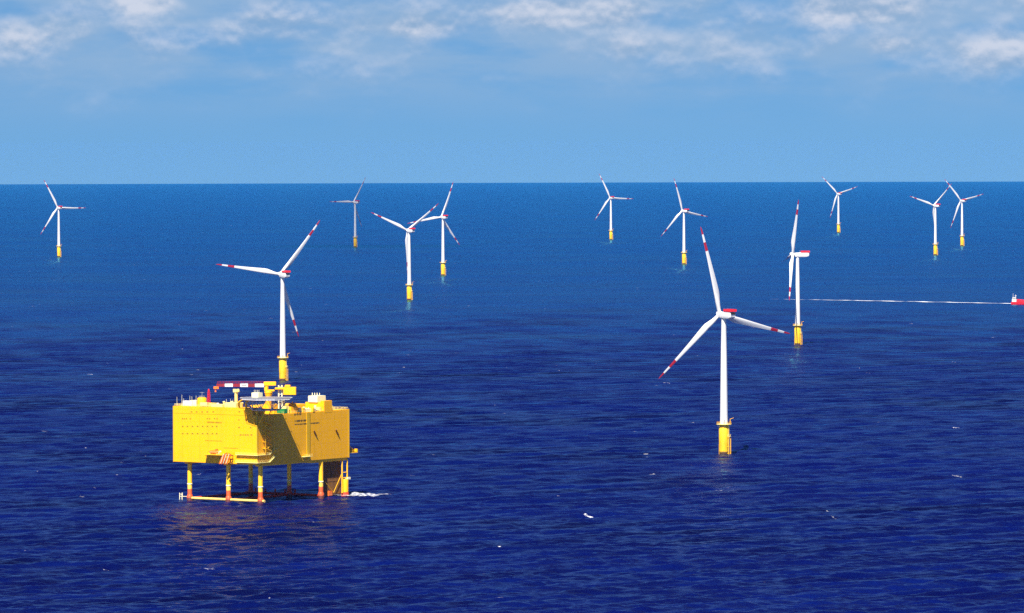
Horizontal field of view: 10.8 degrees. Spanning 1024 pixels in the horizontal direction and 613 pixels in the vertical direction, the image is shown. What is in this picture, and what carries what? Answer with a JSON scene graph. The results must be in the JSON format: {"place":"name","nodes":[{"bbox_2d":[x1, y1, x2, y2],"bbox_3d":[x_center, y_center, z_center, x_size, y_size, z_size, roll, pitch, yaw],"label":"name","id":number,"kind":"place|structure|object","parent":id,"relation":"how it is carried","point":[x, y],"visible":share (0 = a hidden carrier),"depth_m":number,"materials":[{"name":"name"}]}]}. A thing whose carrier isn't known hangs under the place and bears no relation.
{"place":"outdoors","nodes":[
{"label":"outdoors","id":0,"kind":"place"},
{"bbox_2d":[288,401,296,406],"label":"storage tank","id":1,"kind":"object","parent":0,"point":[292,404],"visible":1,"depth_m":3021.55,"materials":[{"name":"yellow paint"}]},
{"bbox_2d":[0,181,1023,612],"bbox_3d":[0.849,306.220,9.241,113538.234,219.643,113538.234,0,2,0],"label":"sea","id":2,"kind":"structure","parent":0,"point":[532,429],"depth_m":4303.70,"materials":[{"name":"liquid"}]},
{"bbox_2d":[40,181,78,256],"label":"wind turbine","id":3,"kind":"object","parent":2,"relation":"in","point":[58,246],"visible":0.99,"depth_m":9877.21,"materials":[{"name":"white paint"}]},
{"bbox_2d":[173,390,357,502],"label":"offshore platform","id":4,"kind":"structure","parent":2,"relation":"in","point":[315,429],"depth_m":3015.91,"materials":[{"name":"yellow paint"}]},
{"bbox_2d":[183,400,191,405],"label":"equipment container","id":5,"kind":"object","parent":4,"relation":"on","point":[187,403],"visible":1,"depth_m":3020.03,"materials":[{"name":"white metal"}]},
{"bbox_2d":[197,392,206,404],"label":"storage tank","id":6,"kind":"object","parent":4,"relation":"on","point":[201,399],"visible":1,"depth_m":3014.95,"materials":[{"name":"yellow metal"}]},
{"bbox_2d":[200,402,209,406],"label":"equipment container","id":7,"kind":"object","parent":4,"relation":"on","point":[206,404],"visible":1,"depth_m":3011.44,"materials":[{"name":"beige metal"}]},
{"bbox_2d":[207,389,209,401],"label":"lattice mast","id":8,"kind":"object","parent":4,"relation":"on","point":[208,395],"visible":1,"depth_m":3013.19,"materials":[{"name":"red metal"}]},
{"bbox_2d":[209,449,218,453],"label":"lifeboat","id":9,"kind":"object","parent":4,"relation":"on","point":[215,451],"visible":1,"depth_m":3003.67,"materials":[{"name":"orange paint"}]},
{"bbox_2d":[218,451,232,463],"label":"lifeboat davit","id":10,"kind":"object","parent":4,"relation":"hanging from","point":[229,455],"visible":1,"depth_m":2998.91,"materials":[{"name":"orange paint"}]},
{"bbox_2d":[233,389,238,401],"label":"boom rest","id":11,"kind":"object","parent":4,"relation":"on","point":[235,391],"visible":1,"depth_m":3015.69,"materials":[{"name":"yellow paint"}]},
{"bbox_2d":[214,381,295,412],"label":"pedestal crane","id":12,"kind":"object","parent":4,"relation":"on","point":[287,390],"visible":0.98,"depth_m":3015.75,"materials":[{"name":"yellow paint"}]},
{"bbox_2d":[277,409,287,413],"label":"equipment container","id":13,"kind":"object","parent":4,"relation":"on","point":[283,410],"visible":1,"depth_m":3011.14,"materials":[{"name":"green metal"}]},
{"bbox_2d":[216,220,319,380],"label":"wind turbine","id":14,"kind":"object","parent":2,"relation":"in","point":[283,357],"visible":1,"depth_m":4569.65,"materials":[{"name":"white paint"}]},
{"bbox_2d":[330,177,365,246],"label":"wind turbine","id":15,"kind":"object","parent":2,"relation":"in","point":[355,202],"visible":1,"depth_m":10793.20,"materials":[{"name":"white paint"}]},
{"bbox_2d":[371,203,438,299],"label":"wind turbine","id":16,"kind":"object","parent":2,"relation":"in","point":[410,229],"visible":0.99,"depth_m":6979.86,"materials":[{"name":"white paint"}]},
{"bbox_2d":[407,183,458,274],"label":"wind turbine","id":17,"kind":"object","parent":2,"relation":"in","point":[443,261],"visible":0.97,"depth_m":8332.88,"materials":[{"name":"white paint"}]},
{"bbox_2d":[596,174,631,239],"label":"wind turbine","id":18,"kind":"object","parent":2,"relation":"in","point":[611,230],"visible":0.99,"depth_m":11622.16,"materials":[{"name":"white paint"}]},
{"bbox_2d":[661,179,707,263],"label":"wind turbine","id":19,"kind":"object","parent":2,"relation":"in","point":[684,256],"visible":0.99,"depth_m":9096.80,"materials":[{"name":"white paint"}]},
{"bbox_2d":[659,227,789,454],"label":"wind turbine","id":20,"kind":"object","parent":2,"relation":"in","point":[724,424],"visible":0.98,"depth_m":3459.83,"materials":[{"name":"white paint"}]},
{"bbox_2d":[782,200,809,344],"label":"wind turbine","id":21,"kind":"object","parent":2,"relation":"in","point":[797,333],"visible":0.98,"depth_m":5357.74,"materials":[{"name":"white paint"}]},
{"bbox_2d":[823,178,857,232],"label":"wind turbine","id":22,"kind":"object","parent":2,"relation":"in","point":[838,220],"visible":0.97,"depth_m":12527.99,"materials":[{"name":"white paint"}]},
{"bbox_2d":[910,183,951,254],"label":"wind turbine","id":23,"kind":"object","parent":2,"relation":"in","point":[935,227],"visible":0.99,"depth_m":9821.43,"materials":[{"name":"white paint"}]},
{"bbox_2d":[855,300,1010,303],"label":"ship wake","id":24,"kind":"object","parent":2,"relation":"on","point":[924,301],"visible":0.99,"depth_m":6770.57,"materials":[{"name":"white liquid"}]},
{"bbox_2d":[945,180,981,245],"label":"wind turbine","id":25,"kind":"object","parent":2,"relation":"in","point":[961,235],"visible":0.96,"depth_m":10746.47,"materials":[{"name":"white paint"}]},
{"bbox_2d":[1011,295,1023,304],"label":"service vessel","id":26,"kind":"object","parent":2,"relation":"on","point":[1015,301],"visible":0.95,"depth_m":6702.23,"materials":[{"name":"red paint"}]},
{"bbox_2d":[0,0,1023,183],"label":"sky","id":27,"kind":"structure","parent":0,"point":[92,91],"materials":[{"name":"blue"}]}
]}

